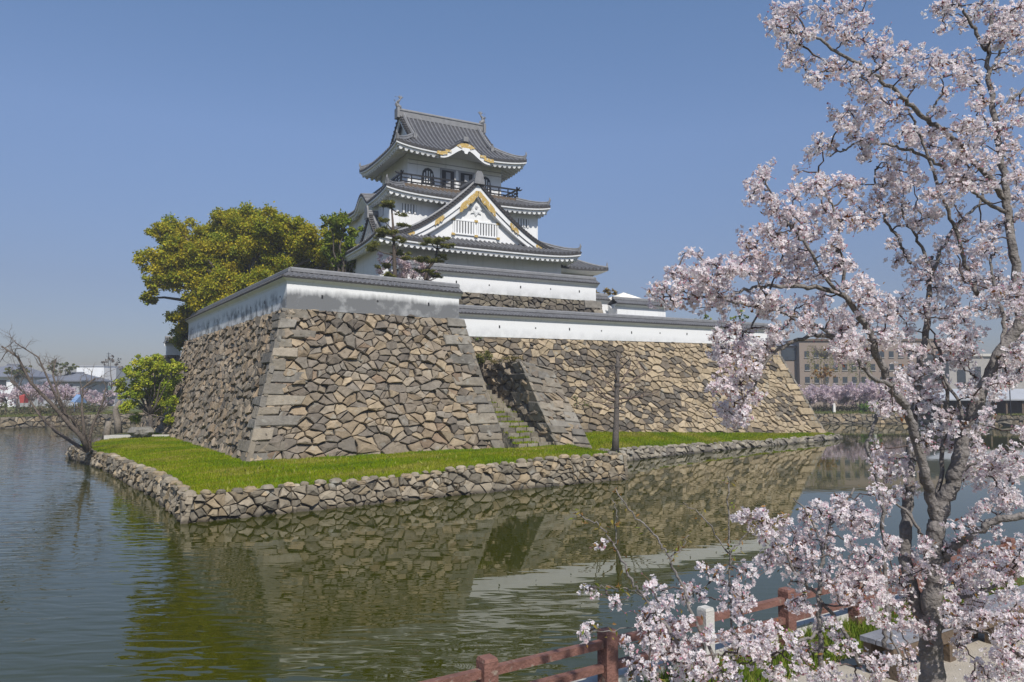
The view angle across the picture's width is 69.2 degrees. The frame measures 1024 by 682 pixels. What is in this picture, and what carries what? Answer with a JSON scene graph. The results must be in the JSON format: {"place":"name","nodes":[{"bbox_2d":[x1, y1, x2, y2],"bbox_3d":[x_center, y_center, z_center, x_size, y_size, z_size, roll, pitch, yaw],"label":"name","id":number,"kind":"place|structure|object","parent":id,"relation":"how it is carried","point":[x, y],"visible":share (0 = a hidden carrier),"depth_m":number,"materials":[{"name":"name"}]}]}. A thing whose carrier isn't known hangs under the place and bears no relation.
{"place":"outdoors","nodes":[
{"label":"outdoors","id":0,"kind":"place"},
{"bbox_2d":[0,364,51,406],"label":"house","id":1,"kind":"structure","parent":0,"point":[38,375],"depth_m":153.97,"materials":[{"name":"grey tile"}]},
{"bbox_2d":[0,380,6,385],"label":"window","id":2,"kind":"structure","parent":1,"relation":"in","point":[2,382],"depth_m":150.52,"materials":[{"name":"grey glass"}]},
{"bbox_2d":[77,352,134,405],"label":"white building","id":3,"kind":"structure","parent":0,"point":[99,369],"depth_m":160.19,"materials":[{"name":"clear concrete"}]},
{"bbox_2d":[80,431,838,494],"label":"grass bank","id":4,"kind":"structure","parent":0,"point":[328,463],"depth_m":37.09,"materials":[{"name":"green plant"}]},
{"bbox_2d":[0,326,141,452],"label":"bare tree","id":5,"kind":"object","parent":4,"relation":"on","point":[85,440],"visible":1,"depth_m":48.60,"materials":[{"name":"brown plant"}]},
{"bbox_2d":[104,435,168,439],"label":"stone kerb","id":6,"kind":"structure","parent":4,"relation":"on","point":[114,436],"depth_m":61.20,"materials":[{"name":"concrete"}]},
{"bbox_2d":[126,426,153,437],"bbox_3d":[-30.318,7.441,60.635,2.238,0.900,1.077,0,-4,0],"label":"rock","id":7,"kind":"object","parent":4,"relation":"on","point":[141,432],"visible":0.99,"depth_m":60.29,"materials":[{"name":"stone"}]},
{"bbox_2d":[113,353,187,434],"bbox_3d":[-30.866,4.653,63.098,6.231,7.416,5.014,1,-4,-21],"label":"leafy tree","id":8,"kind":"object","parent":4,"relation":"on","point":[156,392],"visible":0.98,"depth_m":62.66,"materials":[{"name":"green plant"}]},
{"bbox_2d":[155,308,506,461],"bbox_3d":[-16.731,3.466,59.168,17.041,8.916,35.373,2,-4,-33],"label":"stone rampart","id":9,"kind":"object","parent":4,"relation":"on","point":[284,383],"visible":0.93,"depth_m":45.72,"materials":[{"name":"brown stone"}]},
{"bbox_2d":[131,200,357,351],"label":"camphor tree","id":10,"kind":"object","parent":9,"relation":"on","point":[224,254],"visible":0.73,"depth_m":69.97,"materials":[{"name":"green plant"}]},
{"bbox_2d":[185,267,462,340],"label":"plaster wall","id":11,"kind":"structure","parent":9,"relation":"on","point":[310,289],"depth_m":47.59,"materials":[{"name":"white paint"}]},
{"bbox_2d":[319,208,363,272],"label":"evergreen tree","id":12,"kind":"object","parent":9,"relation":"on","point":[336,223],"visible":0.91,"depth_m":67.19,"materials":[{"name":"green plant"}]},
{"bbox_2d":[365,199,414,276],"bbox_3d":[-8.999,-5.665,54.455,3.962,9.428,3.060,2,-4,-27],"label":"pine tree","id":13,"kind":"object","parent":9,"relation":"on","point":[383,231],"visible":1,"depth_m":54.32,"materials":[{"name":"green plant"}]},
{"bbox_2d":[375,250,439,280],"bbox_3d":[-7.992,-3.808,56.606,5.123,6.218,2.799,-2,-4,31],"label":"cherry tree","id":14,"kind":"object","parent":9,"relation":"on","point":[405,265],"visible":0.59,"depth_m":56.38,"materials":[{"name":"pink plant"}]},
{"bbox_2d":[414,236,456,280],"bbox_3d":[-5.746,-4.293,54.109,3.161,6.651,3.589,2,-4,-31],"label":"pine tree","id":15,"kind":"object","parent":9,"relation":"on","point":[427,259],"visible":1,"depth_m":54.15,"materials":[{"name":"green plant"}]},
{"bbox_2d":[486,385,550,447],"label":"stone steps","id":16,"kind":"structure","parent":4,"relation":"on","point":[533,436],"depth_m":49.24,"materials":[{"name":"grey stone"}]},
{"bbox_2d":[488,384,540,448],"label":"grass","id":17,"kind":"structure","parent":16,"relation":"on","point":[522,436],"depth_m":49.10,"materials":[{"name":"green plant"}]},
{"bbox_2d":[478,359,591,447],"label":"stair wing wall","id":18,"kind":"structure","parent":4,"relation":"on","point":[532,393],"depth_m":49.75,"materials":[{"name":"stone"}]},
{"bbox_2d":[476,350,492,363],"bbox_3d":[-2.000,1.515,54.559,1.720,1.874,3.856,0,-4,0],"label":"shrub","id":19,"kind":"object","parent":18,"relation":"on","point":[480,357],"visible":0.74,"depth_m":53.94,"materials":[{"name":"green plant"}]},
{"bbox_2d":[486,354,523,363],"bbox_3d":[-0.439,1.429,52.462,2.803,1.029,1.757,0,-4,0],"label":"shrub","id":20,"kind":"object","parent":18,"relation":"on","point":[514,358],"visible":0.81,"depth_m":52.17,"materials":[{"name":"green plant"}]},
{"bbox_2d":[569,354,660,452],"bbox_3d":[6.033,3.543,42.720,4.915,5.844,2.834,-1,-4,22],"label":"pollard tree","id":21,"kind":"object","parent":4,"relation":"on","point":[615,436],"visible":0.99,"depth_m":43.15,"materials":[{"name":"brown plant"}]},
{"bbox_2d":[617,452,627,478],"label":"retaining wall","id":22,"kind":"structure","parent":4,"relation":"on","point":[625,466],"depth_m":41.59,"materials":[{"name":"stone"}]},
{"bbox_2d":[470,336,825,432],"bbox_3d":[0.939,5.449,82.558,43.629,9.201,46.303,2,-4,-33],"label":"stone rampart","id":23,"kind":"object","parent":4,"relation":"on","point":[680,377],"visible":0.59,"depth_m":64.25,"materials":[{"name":"beige stone"}]},
{"bbox_2d":[459,292,602,312],"bbox_3d":[-5.727,-1.286,72.270,20.390,4.144,23.930,2,-4,-28],"label":"keep stone base","id":24,"kind":"object","parent":23,"relation":"on","point":[495,300],"visible":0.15,"depth_m":63.41,"materials":[{"name":"brown stone"}]},
{"bbox_2d":[323,95,608,276],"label":"castle keep","id":25,"kind":"structure","parent":24,"relation":"on","point":[436,176],"depth_m":67.36,"materials":[{"name":"white paint"}]},
{"bbox_2d":[397,261,599,300],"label":"plaster wall","id":26,"kind":"structure","parent":24,"relation":"on","point":[474,279],"depth_m":63.20,"materials":[{"name":"white paint"}]},
{"bbox_2d":[574,395,593,408],"bbox_3d":[5.224,4.831,58.971,2.607,1.181,0.763,0,-4,0],"label":"climbing plant","id":27,"kind":"object","parent":23,"relation":"on","point":[579,402],"visible":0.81,"depth_m":58.83,"materials":[{"name":"green plant"}]},
{"bbox_2d":[596,293,610,312],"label":"plaster wall","id":28,"kind":"structure","parent":23,"relation":"on","point":[604,299],"depth_m":70.54,"materials":[{"name":"white paint"}]},
{"bbox_2d":[596,288,617,296],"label":"evergreen tree","id":29,"kind":"object","parent":23,"relation":"on","point":[606,290],"visible":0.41,"depth_m":92.14,"materials":[{"name":"green plant"}]},
{"bbox_2d":[459,304,771,344],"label":"plaster wall","id":30,"kind":"structure","parent":23,"relation":"on","point":[496,322],"depth_m":62.00,"materials":[{"name":"white paint"}]},
{"bbox_2d":[608,292,669,316],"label":"white turret","id":31,"kind":"object","parent":23,"relation":"on","point":[625,303],"visible":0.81,"depth_m":70.50,"materials":[{"name":"paint"}]},
{"bbox_2d":[694,310,748,320],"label":"pine tree","id":32,"kind":"object","parent":23,"relation":"on","point":[739,316],"visible":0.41,"depth_m":87.11,"materials":[{"name":"green plant"}]},
{"bbox_2d":[0,423,1023,681],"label":"water","id":33,"kind":"structure","parent":0,"point":[106,577],"depth_m":21.27,"materials":[{"name":"green liquid"}]},
{"bbox_2d":[65,445,195,523],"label":"retaining wall","id":34,"kind":"structure","parent":33,"relation":"in","point":[166,490],"depth_m":36.61,"materials":[{"name":"stone"}]},
{"bbox_2d":[180,451,627,522],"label":"retaining wall","id":35,"kind":"structure","parent":33,"relation":"in","point":[321,494],"depth_m":33.58,"materials":[{"name":"stone"}]},
{"bbox_2d":[598,434,842,460],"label":"retaining wall","id":36,"kind":"structure","parent":33,"relation":"in","point":[642,452],"depth_m":59.46,"materials":[{"name":"stone"}]},
{"bbox_2d":[0,0,1023,379],"label":"sky","id":37,"kind":"structure","parent":0,"point":[642,124],"materials":[{"name":"blue"}]},
{"bbox_2d":[1,398,1023,681],"bbox_3d":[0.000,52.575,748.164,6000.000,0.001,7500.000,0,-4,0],"label":"ground","id":38,"kind":"structure","parent":0,"point":[1021,580],"depth_m":98.33,"materials":[{"name":"green plant"}]},
{"bbox_2d":[0,385,21,409],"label":"cherry tree","id":39,"kind":"object","parent":38,"relation":"on","point":[3,395],"visible":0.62,"depth_m":123.52,"materials":[{"name":"pink plant"}]},
{"bbox_2d":[3,364,31,408],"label":"evergreen tree","id":40,"kind":"object","parent":38,"relation":"on","point":[16,376],"visible":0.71,"depth_m":139.11,"materials":[{"name":"green plant"}]},
{"bbox_2d":[0,401,46,414],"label":"shrub","id":41,"kind":"object","parent":38,"relation":"on","point":[2,412],"visible":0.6,"depth_m":103.32,"materials":[{"name":"green plant"}]},
{"bbox_2d":[19,394,28,406],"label":"festival stall","id":42,"kind":"object","parent":38,"relation":"on","point":[23,398],"visible":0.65,"depth_m":111.63,"materials":[{"name":"red fabric"}]},
{"bbox_2d":[0,397,53,413],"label":"shrub","id":43,"kind":"object","parent":38,"relation":"on","point":[43,410],"visible":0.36,"depth_m":106.73,"materials":[{"name":"green plant"}]},
{"bbox_2d":[11,381,51,407],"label":"cherry tree","id":44,"kind":"object","parent":38,"relation":"on","point":[15,394],"visible":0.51,"depth_m":120.59,"materials":[{"name":"pink plant"}]},
{"bbox_2d":[18,394,102,413],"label":"shrub","id":45,"kind":"object","parent":38,"relation":"on","point":[75,407],"visible":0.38,"depth_m":111.77,"materials":[{"name":"green plant"}]},
{"bbox_2d":[45,383,76,403],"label":"cherry tree","id":46,"kind":"object","parent":38,"relation":"on","point":[70,389],"visible":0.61,"depth_m":124.15,"materials":[{"name":"pink plant"}]},
{"bbox_2d":[47,360,79,375],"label":"evergreen tree","id":47,"kind":"object","parent":38,"relation":"on","point":[70,368],"visible":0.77,"depth_m":149.64,"materials":[{"name":"green plant"}]},
{"bbox_2d":[37,372,111,407],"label":"house","id":48,"kind":"structure","parent":38,"relation":"on","point":[72,380],"depth_m":148.14,"materials":[{"name":"grey tile"}]},
{"bbox_2d":[60,386,94,403],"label":"cherry tree","id":49,"kind":"object","parent":38,"relation":"on","point":[78,393],"visible":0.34,"depth_m":127.44,"materials":[{"name":"pink plant"}]},
{"bbox_2d":[70,394,86,410],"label":"tarp shelter","id":50,"kind":"object","parent":38,"relation":"on","point":[77,398],"visible":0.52,"depth_m":112.81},
{"bbox_2d":[73,398,109,412],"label":"shrub","id":51,"kind":"object","parent":38,"relation":"on","point":[90,405],"visible":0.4,"depth_m":115.69,"materials":[{"name":"green plant"}]},
{"bbox_2d":[84,389,117,406],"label":"cherry tree","id":52,"kind":"object","parent":38,"relation":"on","point":[97,396],"visible":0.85,"depth_m":124.70,"materials":[{"name":"pink plant"}]},
{"bbox_2d":[101,421,112,439],"bbox_3d":[-33.609,7.455,61.645,0.827,1.659,0.635,0,-4,0],"label":"tree stump","id":53,"kind":"object","parent":38,"relation":"on","point":[107,427],"visible":0.85,"depth_m":61.48,"materials":[{"name":"grey plant"}]},
{"bbox_2d":[101,355,124,405],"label":"bare tree","id":54,"kind":"object","parent":38,"relation":"on","point":[112,361],"visible":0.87,"depth_m":160.17,"materials":[{"name":"brown plant"}]},
{"bbox_2d":[112,400,122,433],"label":"tree stump","id":55,"kind":"object","parent":38,"relation":"on","point":[117,423],"visible":0.87,"depth_m":71.46,"materials":[{"name":"grey plant"}]},
{"bbox_2d":[141,355,179,430],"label":"stone rampart","id":56,"kind":"object","parent":38,"relation":"on","point":[144,422],"visible":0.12,"depth_m":77.46,"materials":[{"name":"grey stone"}]},
{"bbox_2d":[163,336,180,354],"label":"plaster wall","id":57,"kind":"structure","parent":56,"relation":"on","point":[171,349],"depth_m":77.24,"materials":[{"name":"white paint"}]},
{"bbox_2d":[0,413,1023,428],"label":"retaining wall","id":58,"kind":"structure","parent":38,"relation":"on","point":[30,421],"depth_m":107.01,"materials":[{"name":"stone"}]},
{"bbox_2d":[0,410,1023,416],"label":"grass","id":59,"kind":"structure","parent":38,"relation":"on","point":[815,412],"depth_m":108.76,"materials":[{"name":"green plant"}]},
{"bbox_2d":[648,667,716,681],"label":"weed clump","id":60,"kind":"object","parent":38,"relation":"on","point":[665,680],"visible":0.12,"depth_m":8.65,"materials":[{"name":"green plant"}]},
{"bbox_2d":[420,537,1023,681],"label":"wooden railing","id":61,"kind":"object","parent":38,"relation":"on","point":[605,668],"visible":0.55,"depth_m":8.57,"materials":[{"name":"red wood"}]},
{"bbox_2d":[572,560,1023,681],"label":"kerb stones","id":62,"kind":"object","parent":38,"relation":"on","point":[718,646],"visible":0.1,"depth_m":9.90,"materials":[{"name":"stone"}]},
{"bbox_2d":[775,626,839,660],"bbox_3d":[3.878,4.053,9.876,1.117,0.421,0.589,0,-4,0],"label":"weed clump","id":63,"kind":"object","parent":38,"relation":"on","point":[826,651],"visible":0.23,"depth_m":9.72,"materials":[{"name":"green plant"}]},
{"bbox_2d":[799,383,837,404],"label":"cherry tree","id":64,"kind":"object","parent":38,"relation":"on","point":[821,394],"visible":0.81,"depth_m":116.49,"materials":[{"name":"pink plant"}]},
{"bbox_2d":[810,366,835,405],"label":"tree","id":65,"kind":"object","parent":38,"relation":"on","point":[825,374],"visible":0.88,"depth_m":131.53,"materials":[{"name":"brown plant"}]},
{"bbox_2d":[806,345,842,404],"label":"willow tree","id":66,"kind":"object","parent":38,"relation":"on","point":[825,356],"visible":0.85,"depth_m":137.91,"materials":[{"name":"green plant"}]},
{"bbox_2d":[804,383,854,405],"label":"cherry tree","id":67,"kind":"object","parent":38,"relation":"on","point":[836,390],"visible":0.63,"depth_m":118.77,"materials":[{"name":"pink plant"}]},
{"bbox_2d":[636,568,1023,681],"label":"grass","id":68,"kind":"structure","parent":38,"relation":"on","point":[854,629],"depth_m":9.75,"materials":[{"name":"green plant"}]},
{"bbox_2d":[838,378,878,406],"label":"cherry tree","id":69,"kind":"object","parent":38,"relation":"on","point":[850,392],"visible":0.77,"depth_m":117.59,"materials":[{"name":"pink plant"}]},
{"bbox_2d":[844,356,872,407],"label":"willow tree","id":70,"kind":"object","parent":38,"relation":"on","point":[860,378],"visible":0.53,"depth_m":139.74,"materials":[{"name":"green plant"}]},
{"bbox_2d":[811,402,910,411],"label":"hedge","id":71,"kind":"object","parent":38,"relation":"on","point":[827,408],"visible":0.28,"depth_m":115.41,"materials":[{"name":"green plant"}]},
{"bbox_2d":[856,401,877,412],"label":"shrub","id":72,"kind":"object","parent":38,"relation":"on","point":[864,408],"visible":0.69,"depth_m":111.51,"materials":[{"name":"green plant"}]},
{"bbox_2d":[852,382,905,405],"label":"cherry tree","id":73,"kind":"object","parent":38,"relation":"on","point":[868,396],"visible":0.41,"depth_m":119.32,"materials":[{"name":"pink plant"}]},
{"bbox_2d":[881,386,926,404],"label":"cherry tree","id":74,"kind":"object","parent":38,"relation":"on","point":[889,396],"visible":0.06,"depth_m":117.33,"materials":[{"name":"pink plant"}]},
{"bbox_2d":[923,389,1023,414],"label":"park shelter","id":75,"kind":"object","parent":38,"relation":"on","point":[1017,401],"visible":0.45,"depth_m":107.76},
{"bbox_2d":[1009,386,1010,414],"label":"street lamp","id":76,"kind":"object","parent":38,"relation":"on","point":[1010,400],"visible":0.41,"depth_m":102.62,"materials":[{"name":"grey metal"}]},
{"bbox_2d":[776,339,949,406],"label":"brick building","id":77,"kind":"structure","parent":0,"point":[795,357],"depth_m":150.04,"materials":[{"name":"brown brick"}]},
{"bbox_2d":[804,364,809,370],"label":"window","id":78,"kind":"structure","parent":77,"relation":"in","point":[806,367],"depth_m":149.90,"materials":[{"name":"grey glass"}]},
{"bbox_2d":[805,377,810,383],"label":"window","id":79,"kind":"structure","parent":77,"relation":"in","point":[807,379],"depth_m":149.75,"materials":[{"name":"grey glass"}]},
{"bbox_2d":[833,377,838,383],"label":"window","id":80,"kind":"structure","parent":77,"relation":"in","point":[835,380],"depth_m":149.75,"materials":[{"name":"grey glass"}]},
{"bbox_2d":[842,377,847,383],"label":"window","id":81,"kind":"structure","parent":77,"relation":"in","point":[845,380],"depth_m":149.75,"materials":[{"name":"grey glass"}]},
{"bbox_2d":[852,377,857,383],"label":"window","id":82,"kind":"structure","parent":77,"relation":"in","point":[854,379],"depth_m":149.75,"materials":[{"name":"grey glass"}]},
{"bbox_2d":[870,364,875,370],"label":"window","id":83,"kind":"structure","parent":77,"relation":"in","point":[873,365],"depth_m":149.90,"materials":[{"name":"grey glass"}]},
{"bbox_2d":[888,351,893,357],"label":"window","id":84,"kind":"structure","parent":77,"relation":"in","point":[891,353],"depth_m":150.08,"materials":[{"name":"grey glass"}]},
{"bbox_2d":[889,364,893,370],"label":"window","id":85,"kind":"structure","parent":77,"relation":"in","point":[891,366],"depth_m":149.90,"materials":[{"name":"grey glass"}]},
{"bbox_2d":[778,617,1023,681],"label":"footpath","id":86,"kind":"structure","parent":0,"point":[952,671],"depth_m":9.53,"materials":[{"name":"beige concrete"}]},
{"bbox_2d":[568,476,776,681],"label":"cherry shoots","id":87,"kind":"object","parent":86,"relation":"on","point":[677,650],"visible":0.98,"depth_m":4.03,"materials":[{"name":"pink plant"}]},
{"bbox_2d":[730,482,905,681],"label":"cherry sapling","id":88,"kind":"object","parent":86,"relation":"on","point":[865,574],"visible":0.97,"depth_m":4.44,"materials":[{"name":"pink plant"}]},
{"bbox_2d":[641,0,1023,681],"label":"cherry tree","id":89,"kind":"object","parent":86,"relation":"on","point":[927,624],"visible":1,"depth_m":4.81,"materials":[{"name":"pink plant"}]},
{"bbox_2d":[860,585,1023,681],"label":"deck bench","id":90,"kind":"object","parent":86,"relation":"on","point":[872,641],"visible":0.34,"depth_m":9.40,"materials":[{"name":"grey wood"}]},
{"bbox_2d":[921,354,1023,402],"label":"stone building","id":91,"kind":"structure","parent":0,"point":[959,376],"depth_m":139.95,"materials":[{"name":"white stone"}]},
{"bbox_2d":[957,369,965,388],"bbox_3d":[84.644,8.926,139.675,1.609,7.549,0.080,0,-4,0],"label":"window","id":92,"kind":"structure","parent":91,"relation":"in","point":[961,374],"depth_m":139.76,"materials":[{"name":"glass"}]},
{"bbox_2d":[975,367,980,381],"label":"window","id":93,"kind":"structure","parent":91,"relation":"in","point":[977,370],"depth_m":139.86,"materials":[{"name":"grey glass"}]}
]}

